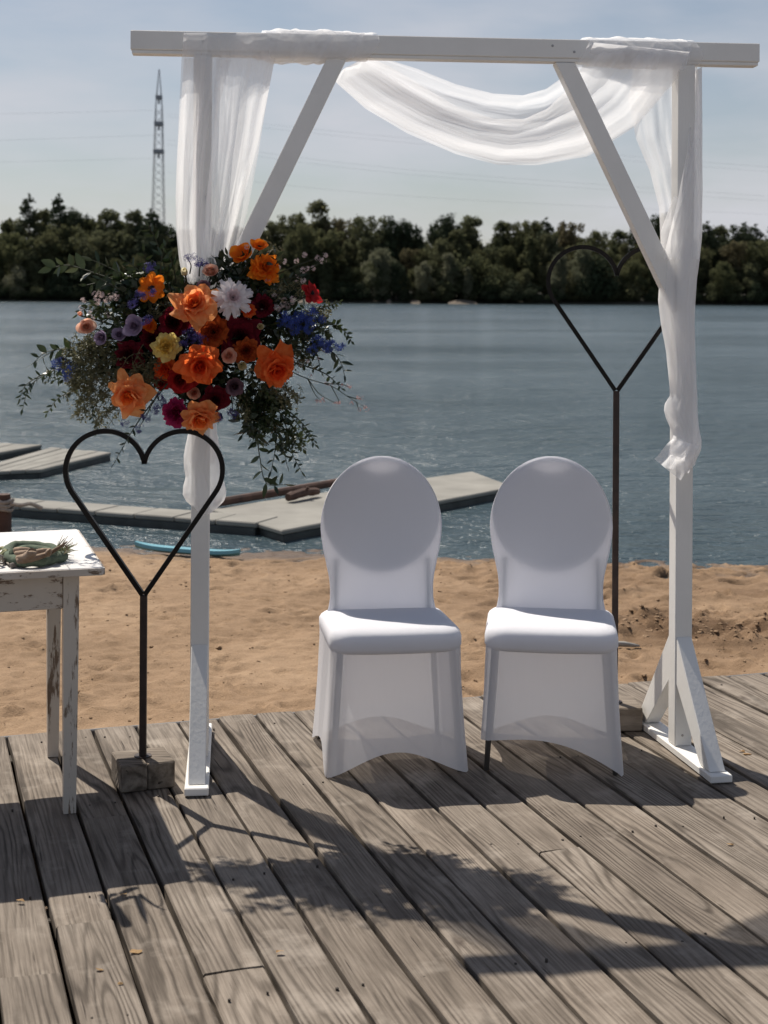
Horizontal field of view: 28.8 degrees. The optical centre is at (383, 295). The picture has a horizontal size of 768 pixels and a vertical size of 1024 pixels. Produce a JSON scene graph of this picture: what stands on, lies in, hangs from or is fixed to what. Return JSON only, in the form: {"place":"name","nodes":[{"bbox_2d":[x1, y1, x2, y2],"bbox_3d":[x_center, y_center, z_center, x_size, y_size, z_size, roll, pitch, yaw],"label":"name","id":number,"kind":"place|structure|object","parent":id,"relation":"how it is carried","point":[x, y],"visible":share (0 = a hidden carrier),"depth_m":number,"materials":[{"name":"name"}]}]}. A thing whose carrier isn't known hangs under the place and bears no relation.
{"place":"outdoors","nodes":[
{"label":"outdoors","id":0,"kind":"place"},
{"bbox_2d":[0,301,767,578],"bbox_3d":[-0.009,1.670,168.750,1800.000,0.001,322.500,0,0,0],"label":"lake","id":1,"kind":"structure","parent":0,"point":[499,392],"depth_m":20.24,"materials":[{"name":"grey liquid"}]},
{"bbox_2d":[0,443,41,459],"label":"swimming float","id":2,"kind":"object","parent":1,"relation":"on","point":[9,450],"visible":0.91,"depth_m":15.38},
{"bbox_2d":[0,493,42,531],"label":"mooring post","id":3,"kind":"object","parent":1,"relation":"in","point":[7,504],"visible":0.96,"depth_m":10.06,"materials":[{"name":"wood"}]},
{"bbox_2d":[0,447,110,479],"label":"swimming float","id":4,"kind":"object","parent":1,"relation":"on","point":[44,463],"visible":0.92,"depth_m":14.14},
{"bbox_2d":[12,498,277,535],"bbox_3d":[-1.884,1.674,10.944,2.321,0.212,0.335,0,0,23],"label":"gangway","id":5,"kind":"object","parent":1,"relation":"on","point":[225,523],"visible":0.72,"depth_m":10.78,"materials":[{"name":"concrete"}]},
{"bbox_2d":[213,472,501,541],"bbox_3d":[-0.032,1.688,11.836,1.076,0.204,3.643,0,0,37],"label":"floating pontoon","id":6,"kind":"object","parent":1,"relation":"on","point":[299,518],"visible":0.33,"depth_m":11.29,"materials":[{"name":"concrete"}]},
{"bbox_2d":[219,478,336,506],"bbox_3d":[-0.804,1.546,11.756,0.060,0.060,1.586,0,0,34],"label":"timber boom","id":7,"kind":"object","parent":6,"relation":"on","point":[249,497],"visible":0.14,"depth_m":11.61,"materials":[{"name":"wood"}]},
{"bbox_2d":[285,486,319,500],"bbox_3d":[-0.620,1.524,11.552,0.090,0.099,0.418,0,0,32],"label":"log","id":8,"kind":"object","parent":6,"relation":"on","point":[299,493],"visible":1,"depth_m":11.50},
{"bbox_2d":[0,545,767,1023],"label":"beach","id":9,"kind":"structure","parent":0,"point":[280,633],"depth_m":6.90,"materials":[{"name":"sand"}]},
{"bbox_2d":[134,541,240,556],"bbox_3d":[-1.243,1.606,9.433,0.720,0.066,0.090,0,0,18],"label":"surfboard","id":10,"kind":"object","parent":9,"relation":"on","point":[182,550],"visible":0.73,"depth_m":9.42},
{"bbox_2d":[0,672,767,1023],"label":"deck","id":11,"kind":"structure","parent":9,"relation":"on","point":[530,882],"depth_m":3.71,"materials":[{"name":"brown wood"}]},
{"bbox_2d":[0,529,104,813],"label":"side table","id":12,"kind":"object","parent":11,"relation":"on","point":[52,590],"visible":0.93,"depth_m":4.19,"materials":[{"name":"paint"}]},
{"bbox_2d":[2,535,77,566],"bbox_3d":[-0.944,0.708,4.176,0.208,0.096,0.497,0,0,-25],"label":"bound bundle","id":13,"kind":"object","parent":12,"relation":"on","point":[29,553],"visible":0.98,"depth_m":4.14,"materials":[{"name":"green fabric"}]},
{"bbox_2d":[63,428,224,792],"bbox_3d":[-0.717,0.926,4.456,0.466,1.057,0.152,0,0,-20],"label":"heart stand","id":14,"kind":"object","parent":11,"relation":"on","point":[143,768],"visible":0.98,"depth_m":4.45,"materials":[{"name":"black metal"}]},
{"bbox_2d":[312,456,467,777],"bbox_3d":[0.014,0.993,4.741,0.442,0.929,0.438,0,0,-8],"label":"covered chair","id":15,"kind":"object","parent":11,"relation":"on","point":[389,670],"visible":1,"depth_m":4.62,"materials":[{"name":"fabric"}]},
{"bbox_2d":[130,30,759,795],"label":"wedding arch","id":16,"kind":"structure","parent":11,"relation":"on","point":[676,690],"depth_m":4.71,"materials":[{"name":"white paint"}]},
{"bbox_2d":[16,220,366,497],"bbox_3d":[-0.576,0.193,4.504,1.067,0.841,0.356,0,0,0],"label":"flower arrangement","id":17,"kind":"object","parent":16,"relation":"attached to","point":[221,340],"visible":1,"depth_m":4.49,"materials":[{"name":"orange plant"}]},
{"bbox_2d":[176,28,702,514],"bbox_3d":[0.191,-0.077,4.718,1.681,1.514,0.177,0,0,-5],"label":"chiffon drape","id":18,"kind":"object","parent":16,"relation":"hanging from","point":[194,214],"visible":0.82,"depth_m":4.75,"materials":[{"name":"fabric"}]},
{"bbox_2d":[481,456,622,775],"bbox_3d":[0.533,0.996,4.761,0.442,0.929,0.438,0,0,6],"label":"covered chair","id":19,"kind":"object","parent":11,"relation":"on","point":[551,667],"visible":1,"depth_m":4.67,"materials":[{"name":"fabric"}]},
{"bbox_2d":[546,245,670,730],"bbox_3d":[0.788,0.646,5.080,0.478,1.634,0.155,0,0,0],"label":"heart stand","id":20,"kind":"object","parent":11,"relation":"on","point":[630,711],"visible":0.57,"depth_m":5.07,"materials":[{"name":"black metal"}]},
{"bbox_2d":[1,556,767,723],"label":"sand clods","id":21,"kind":"object","parent":9,"relation":"on","point":[624,619],"visible":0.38,"depth_m":7.00,"materials":[{"name":"sand"}]},
{"bbox_2d":[0,292,767,305],"bbox_3d":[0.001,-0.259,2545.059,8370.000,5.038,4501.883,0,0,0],"label":"bank","id":22,"kind":"structure","parent":0,"point":[764,302],"depth_m":299.90,"materials":[{"name":"plant"}]},
{"bbox_2d":[1,262,28,299],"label":"shrub","id":23,"kind":"object","parent":22,"relation":"on","point":[17,273],"visible":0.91,"depth_m":299.65,"materials":[{"name":"green plant"}]},
{"bbox_2d":[0,232,31,283],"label":"willow tree","id":24,"kind":"object","parent":22,"relation":"on","point":[12,243],"visible":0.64,"depth_m":305.73,"materials":[{"name":"green plant"}]},
{"bbox_2d":[2,278,30,298],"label":"shrub","id":25,"kind":"object","parent":22,"relation":"on","point":[25,284],"visible":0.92,"depth_m":299.11,"materials":[{"name":"green plant"}]},
{"bbox_2d":[2,193,39,277],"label":"conifer tree","id":26,"kind":"object","parent":22,"relation":"on","point":[30,220],"visible":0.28,"depth_m":317.54,"materials":[{"name":"green plant"}]},
{"bbox_2d":[15,236,51,285],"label":"broadleaf tree","id":27,"kind":"object","parent":22,"relation":"on","point":[31,255],"visible":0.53,"depth_m":303.56,"materials":[{"name":"green plant"}]},
{"bbox_2d":[25,280,48,299],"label":"shrub","id":28,"kind":"object","parent":22,"relation":"on","point":[35,293],"visible":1,"depth_m":298.63,"materials":[{"name":"green plant"}]},
{"bbox_2d":[33,208,52,245],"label":"broadleaf tree","id":29,"kind":"object","parent":22,"relation":"on","point":[42,216],"visible":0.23,"depth_m":315.97,"materials":[{"name":"green plant"}]},
{"bbox_2d":[26,231,68,286],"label":"willow tree","id":30,"kind":"object","parent":22,"relation":"on","point":[49,238],"visible":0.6,"depth_m":304.82,"materials":[{"name":"green plant"}]},
{"bbox_2d":[42,278,66,299],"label":"shrub","id":31,"kind":"object","parent":22,"relation":"on","point":[52,291],"visible":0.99,"depth_m":299.35,"materials":[{"name":"green plant"}]},
{"bbox_2d":[44,257,70,290],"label":"willow tree","id":32,"kind":"object","parent":22,"relation":"on","point":[51,276],"visible":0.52,"depth_m":302.53,"materials":[{"name":"green plant"}]},
{"bbox_2d":[41,193,73,277],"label":"conifer tree","id":33,"kind":"object","parent":22,"relation":"on","point":[64,217],"visible":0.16,"depth_m":313.61,"materials":[{"name":"green plant"}]},
{"bbox_2d":[43,224,90,279],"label":"broadleaf tree","id":34,"kind":"object","parent":22,"relation":"on","point":[76,230],"visible":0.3,"depth_m":307.94,"materials":[{"name":"green plant"}]},
{"bbox_2d":[55,266,90,299],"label":"shrub","id":35,"kind":"object","parent":22,"relation":"on","point":[69,285],"visible":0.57,"depth_m":300.49,"materials":[{"name":"green plant"}]},
{"bbox_2d":[65,207,94,237],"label":"broadleaf tree","id":36,"kind":"object","parent":22,"relation":"on","point":[76,218],"visible":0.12,"depth_m":318.07,"materials":[{"name":"green plant"}]},
{"bbox_2d":[67,235,115,287],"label":"broadleaf tree","id":37,"kind":"object","parent":22,"relation":"on","point":[83,243],"visible":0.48,"depth_m":304.32,"materials":[{"name":"green plant"}]},
{"bbox_2d":[85,228,126,276],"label":"broadleaf tree","id":38,"kind":"object","parent":22,"relation":"on","point":[106,245],"visible":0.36,"depth_m":308.48,"materials":[{"name":"green plant"}]},
{"bbox_2d":[91,208,120,262],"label":"broadleaf tree","id":39,"kind":"object","parent":22,"relation":"on","point":[107,216],"visible":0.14,"depth_m":316.14,"materials":[{"name":"green plant"}]},
{"bbox_2d":[98,217,134,247],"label":"broadleaf tree","id":40,"kind":"object","parent":22,"relation":"on","point":[119,225],"visible":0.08,"depth_m":314.91,"materials":[{"name":"green plant"}]},
{"bbox_2d":[116,234,134,267],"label":"broadleaf tree","id":41,"kind":"object","parent":22,"relation":"on","point":[126,240],"visible":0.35,"depth_m":308.04,"materials":[{"name":"green plant"}]},
{"bbox_2d":[124,209,143,247],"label":"broadleaf tree","id":42,"kind":"object","parent":22,"relation":"on","point":[135,216],"visible":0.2,"depth_m":313.50,"materials":[{"name":"green plant"}]},
{"bbox_2d":[122,233,159,269],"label":"broadleaf tree","id":43,"kind":"object","parent":22,"relation":"on","point":[133,251],"visible":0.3,"depth_m":305.83,"materials":[{"name":"green plant"}]},
{"bbox_2d":[130,208,171,251],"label":"conifer tree","id":44,"kind":"object","parent":22,"relation":"on","point":[150,220],"visible":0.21,"depth_m":311.35,"materials":[{"name":"green plant"}]},
{"bbox_2d":[151,69,164,224],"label":"lattice mast","id":45,"kind":"object","parent":22,"relation":"on","point":[158,124],"visible":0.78,"depth_m":429.39,"materials":[{"name":"grey metal"}]},
{"bbox_2d":[159,221,179,248],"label":"broadleaf tree","id":46,"kind":"object","parent":22,"relation":"on","point":[174,243],"visible":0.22,"depth_m":313.97,"materials":[{"name":"green plant"}]},
{"bbox_2d":[261,220,285,251],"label":"broadleaf tree","id":47,"kind":"object","parent":22,"relation":"on","point":[272,226],"visible":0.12,"depth_m":320.57,"materials":[{"name":"green plant"}]},
{"bbox_2d":[279,241,296,291],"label":"broadleaf tree","id":48,"kind":"object","parent":22,"relation":"on","point":[285,255],"visible":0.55,"depth_m":306.36,"materials":[{"name":"green plant"}]},
{"bbox_2d":[274,212,317,261],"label":"broadleaf tree","id":49,"kind":"object","parent":22,"relation":"on","point":[292,221],"visible":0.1,"depth_m":318.91,"materials":[{"name":"green plant"}]},
{"bbox_2d":[276,222,326,290],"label":"willow tree","id":50,"kind":"object","parent":22,"relation":"on","point":[304,233],"visible":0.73,"depth_m":305.26,"materials":[{"name":"green plant"}]},
{"bbox_2d":[306,199,336,273],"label":"broadleaf tree","id":51,"kind":"object","parent":22,"relation":"on","point":[314,209],"visible":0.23,"depth_m":319.93,"materials":[{"name":"green plant"}]},
{"bbox_2d":[299,228,347,289],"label":"broadleaf tree","id":52,"kind":"object","parent":22,"relation":"on","point":[331,241],"visible":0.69,"depth_m":305.99,"materials":[{"name":"green plant"}]},
{"bbox_2d":[318,258,335,294],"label":"broadleaf tree","id":53,"kind":"object","parent":22,"relation":"on","point":[325,274],"visible":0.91,"depth_m":301.17,"materials":[{"name":"green plant"}]},
{"bbox_2d":[323,216,356,280],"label":"broadleaf tree","id":54,"kind":"object","parent":22,"relation":"on","point":[339,224],"visible":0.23,"depth_m":317.04,"materials":[{"name":"green plant"}]},
{"bbox_2d":[329,280,357,300],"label":"shrub","id":55,"kind":"object","parent":22,"relation":"on","point":[341,294],"visible":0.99,"depth_m":299.35,"materials":[{"name":"green plant"}]},
{"bbox_2d":[336,242,354,281],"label":"broadleaf tree","id":56,"kind":"object","parent":22,"relation":"on","point":[347,256],"visible":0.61,"depth_m":308.71,"materials":[{"name":"green plant"}]},
{"bbox_2d":[339,267,363,294],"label":"broadleaf tree","id":57,"kind":"object","parent":22,"relation":"on","point":[350,277],"visible":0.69,"depth_m":302.84,"materials":[{"name":"green plant"}]},
{"bbox_2d":[347,282,373,300],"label":"shrub","id":58,"kind":"object","parent":22,"relation":"on","point":[365,295],"visible":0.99,"depth_m":299.90,"materials":[{"name":"green plant"}]},
{"bbox_2d":[354,237,374,292],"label":"broadleaf tree","id":59,"kind":"object","parent":22,"relation":"on","point":[363,254],"visible":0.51,"depth_m":306.31,"materials":[{"name":"green plant"}]},
{"bbox_2d":[343,214,387,286],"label":"broadleaf tree","id":60,"kind":"object","parent":22,"relation":"on","point":[355,231],"visible":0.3,"depth_m":311.92,"materials":[{"name":"green plant"}]},
{"bbox_2d":[361,261,390,299],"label":"willow tree","id":61,"kind":"object","parent":22,"relation":"on","point":[376,271],"visible":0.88,"depth_m":299.87,"materials":[{"name":"green plant"}]},
{"bbox_2d":[360,247,395,300],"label":"willow tree","id":62,"kind":"object","parent":22,"relation":"on","point":[380,255],"visible":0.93,"depth_m":299.85,"materials":[{"name":"green plant"}]},
{"bbox_2d":[380,215,402,259],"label":"broadleaf tree","id":63,"kind":"object","parent":22,"relation":"on","point":[390,234],"visible":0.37,"depth_m":313.86,"materials":[{"name":"green plant"}]},
{"bbox_2d":[388,260,410,300],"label":"broadleaf tree","id":64,"kind":"object","parent":22,"relation":"on","point":[396,286],"visible":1,"depth_m":300.75,"materials":[{"name":"green plant"}]},
{"bbox_2d":[392,247,420,296],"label":"broadleaf tree","id":65,"kind":"object","parent":22,"relation":"on","point":[405,255],"visible":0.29,"depth_m":306.81,"materials":[{"name":"green plant"}]},
{"bbox_2d":[395,218,425,260],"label":"broadleaf tree","id":66,"kind":"object","parent":22,"relation":"on","point":[412,240],"visible":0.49,"depth_m":315.43,"materials":[{"name":"green plant"}]},
{"bbox_2d":[413,261,435,300],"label":"willow tree","id":67,"kind":"object","parent":22,"relation":"on","point":[421,272],"visible":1,"depth_m":299.42,"materials":[{"name":"green plant"}]},
{"bbox_2d":[423,237,455,274],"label":"willow tree","id":68,"kind":"object","parent":22,"relation":"on","point":[440,247],"visible":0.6,"depth_m":306.09,"materials":[{"name":"green plant"}]},
{"bbox_2d":[419,213,463,280],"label":"broadleaf tree","id":69,"kind":"object","parent":22,"relation":"on","point":[445,228],"visible":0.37,"depth_m":312.16,"materials":[{"name":"green plant"}]},
{"bbox_2d":[433,277,455,301],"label":"shrub","id":70,"kind":"object","parent":22,"relation":"on","point":[439,293],"visible":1,"depth_m":298.81,"materials":[{"name":"green plant"}]},
{"bbox_2d":[435,253,461,300],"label":"broadleaf tree","id":71,"kind":"object","parent":22,"relation":"on","point":[449,274],"visible":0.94,"depth_m":300.23,"materials":[{"name":"green plant"}]},
{"bbox_2d":[426,248,478,299],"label":"shrub","id":72,"kind":"object","parent":22,"relation":"on","point":[461,264],"visible":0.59,"depth_m":300.69,"materials":[{"name":"green plant"}]},
{"bbox_2d":[448,229,475,297],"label":"broadleaf tree","id":73,"kind":"object","parent":22,"relation":"on","point":[464,249],"visible":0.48,"depth_m":306.88,"materials":[{"name":"green plant"}]},
{"bbox_2d":[462,266,473,298],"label":"broadleaf tree","id":74,"kind":"object","parent":22,"relation":"on","point":[468,283],"visible":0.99,"depth_m":299.63,"materials":[{"name":"green plant"}]},
{"bbox_2d":[455,215,484,252],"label":"broadleaf tree","id":75,"kind":"object","parent":22,"relation":"on","point":[468,223],"visible":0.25,"depth_m":320.05,"materials":[{"name":"green plant"}]},
{"bbox_2d":[455,250,504,297],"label":"shrub","id":76,"kind":"object","parent":22,"relation":"on","point":[477,265],"visible":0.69,"depth_m":301.82,"materials":[{"name":"green plant"}]},
{"bbox_2d":[480,247,505,283],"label":"broadleaf tree","id":77,"kind":"object","parent":22,"relation":"on","point":[487,251],"visible":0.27,"depth_m":308.24,"materials":[{"name":"green plant"}]},
{"bbox_2d":[476,260,519,301],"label":"shrub","id":78,"kind":"object","parent":22,"relation":"on","point":[502,280],"visible":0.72,"depth_m":300.58,"materials":[{"name":"green plant"}]},
{"bbox_2d":[483,220,512,258],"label":"broadleaf tree","id":79,"kind":"object","parent":22,"relation":"on","point":[499,240],"visible":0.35,"depth_m":314.64,"materials":[{"name":"green plant"}]},
{"bbox_2d":[495,245,522,289],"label":"willow tree","id":80,"kind":"object","parent":22,"relation":"on","point":[511,256],"visible":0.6,"depth_m":308.59,"materials":[{"name":"green plant"}]},
{"bbox_2d":[498,278,528,301],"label":"shrub","id":81,"kind":"object","parent":22,"relation":"on","point":[517,297],"visible":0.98,"depth_m":298.48,"materials":[{"name":"green plant"}]},
{"bbox_2d":[503,220,543,285],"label":"broadleaf tree","id":82,"kind":"object","parent":22,"relation":"on","point":[520,237],"visible":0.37,"depth_m":313.01,"materials":[{"name":"green plant"}]},
{"bbox_2d":[517,236,541,286],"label":"broadleaf tree","id":83,"kind":"object","parent":22,"relation":"on","point":[528,259],"visible":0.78,"depth_m":304.94,"materials":[{"name":"green plant"}]},
{"bbox_2d":[519,282,544,301],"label":"shrub","id":84,"kind":"object","parent":22,"relation":"on","point":[531,293],"visible":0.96,"depth_m":299.38,"materials":[{"name":"green plant"}]},
{"bbox_2d":[534,232,557,296],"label":"broadleaf tree","id":85,"kind":"object","parent":22,"relation":"on","point":[547,254],"visible":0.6,"depth_m":308.36,"materials":[{"name":"green plant"}]},
{"bbox_2d":[534,217,558,295],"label":"conifer tree","id":86,"kind":"object","parent":22,"relation":"on","point":[547,229],"visible":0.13,"depth_m":312.89,"materials":[{"name":"green plant"}]},
{"bbox_2d":[547,252,570,301],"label":"willow tree","id":87,"kind":"object","parent":22,"relation":"on","point":[559,277],"visible":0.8,"depth_m":299.49,"materials":[{"name":"green plant"}]},
{"bbox_2d":[544,220,584,268],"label":"broadleaf tree","id":88,"kind":"object","parent":22,"relation":"on","point":[568,236],"visible":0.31,"depth_m":319.89,"materials":[{"name":"green plant"}]},
{"bbox_2d":[568,249,594,301],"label":"willow tree","id":89,"kind":"object","parent":22,"relation":"on","point":[582,256],"visible":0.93,"depth_m":299.68,"materials":[{"name":"green plant"}]},
{"bbox_2d":[584,229,609,261],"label":"broadleaf tree","id":90,"kind":"object","parent":22,"relation":"on","point":[594,237],"visible":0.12,"depth_m":315.20,"materials":[{"name":"green plant"}]},
{"bbox_2d":[573,251,624,301],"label":"shrub","id":91,"kind":"object","parent":22,"relation":"on","point":[596,277],"visible":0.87,"depth_m":298.67,"materials":[{"name":"green plant"}]},
{"bbox_2d":[605,229,629,263],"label":"broadleaf tree","id":92,"kind":"object","parent":22,"relation":"on","point":[618,236],"visible":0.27,"depth_m":316.67,"materials":[{"name":"green plant"}]},
{"bbox_2d":[600,267,641,300],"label":"shrub","id":93,"kind":"object","parent":22,"relation":"on","point":[631,290],"visible":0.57,"depth_m":299.48,"materials":[{"name":"green plant"}]},
{"bbox_2d":[614,259,649,299],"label":"willow tree","id":94,"kind":"object","parent":22,"relation":"on","point":[634,266],"visible":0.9,"depth_m":300.44,"materials":[{"name":"green plant"}]},
{"bbox_2d":[698,247,713,295],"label":"willow tree","id":95,"kind":"object","parent":22,"relation":"on","point":[707,257],"visible":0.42,"depth_m":305.96,"materials":[{"name":"green plant"}]},
{"bbox_2d":[695,221,723,293],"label":"conifer tree","id":96,"kind":"object","parent":22,"relation":"on","point":[708,240],"visible":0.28,"depth_m":311.51,"materials":[{"name":"green plant"}]},
{"bbox_2d":[701,281,721,302],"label":"shrub","id":97,"kind":"object","parent":22,"relation":"on","point":[710,296],"visible":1,"depth_m":299.52,"materials":[{"name":"green plant"}]},
{"bbox_2d":[709,261,735,302],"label":"willow tree","id":98,"kind":"object","parent":22,"relation":"on","point":[722,272],"visible":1,"depth_m":299.48,"materials":[{"name":"green plant"}]},
{"bbox_2d":[719,278,745,302],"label":"shrub","id":99,"kind":"object","parent":22,"relation":"on","point":[729,295],"visible":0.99,"depth_m":299.13,"materials":[{"name":"green plant"}]},
{"bbox_2d":[717,222,753,259],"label":"broadleaf tree","id":100,"kind":"object","parent":22,"relation":"on","point":[744,235],"visible":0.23,"depth_m":313.18,"materials":[{"name":"green plant"}]},
{"bbox_2d":[719,239,753,295],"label":"broadleaf tree","id":101,"kind":"object","parent":22,"relation":"on","point":[734,248],"visible":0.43,"depth_m":305.67,"materials":[{"name":"green plant"}]},
{"bbox_2d":[734,262,762,295],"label":"willow tree","id":102,"kind":"object","parent":22,"relation":"on","point":[751,270],"visible":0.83,"depth_m":302.18,"materials":[{"name":"green plant"}]},
{"bbox_2d":[738,239,767,294],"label":"broadleaf tree","id":103,"kind":"object","parent":22,"relation":"on","point":[756,254],"visible":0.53,"depth_m":305.62,"materials":[{"name":"green plant"}]},
{"bbox_2d":[744,280,766,302],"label":"shrub","id":104,"kind":"object","parent":22,"relation":"on","point":[753,294],"visible":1,"depth_m":298.87,"materials":[{"name":"green plant"}]},
{"bbox_2d":[0,0,767,248],"label":"sky","id":105,"kind":"structure","parent":0,"point":[58,57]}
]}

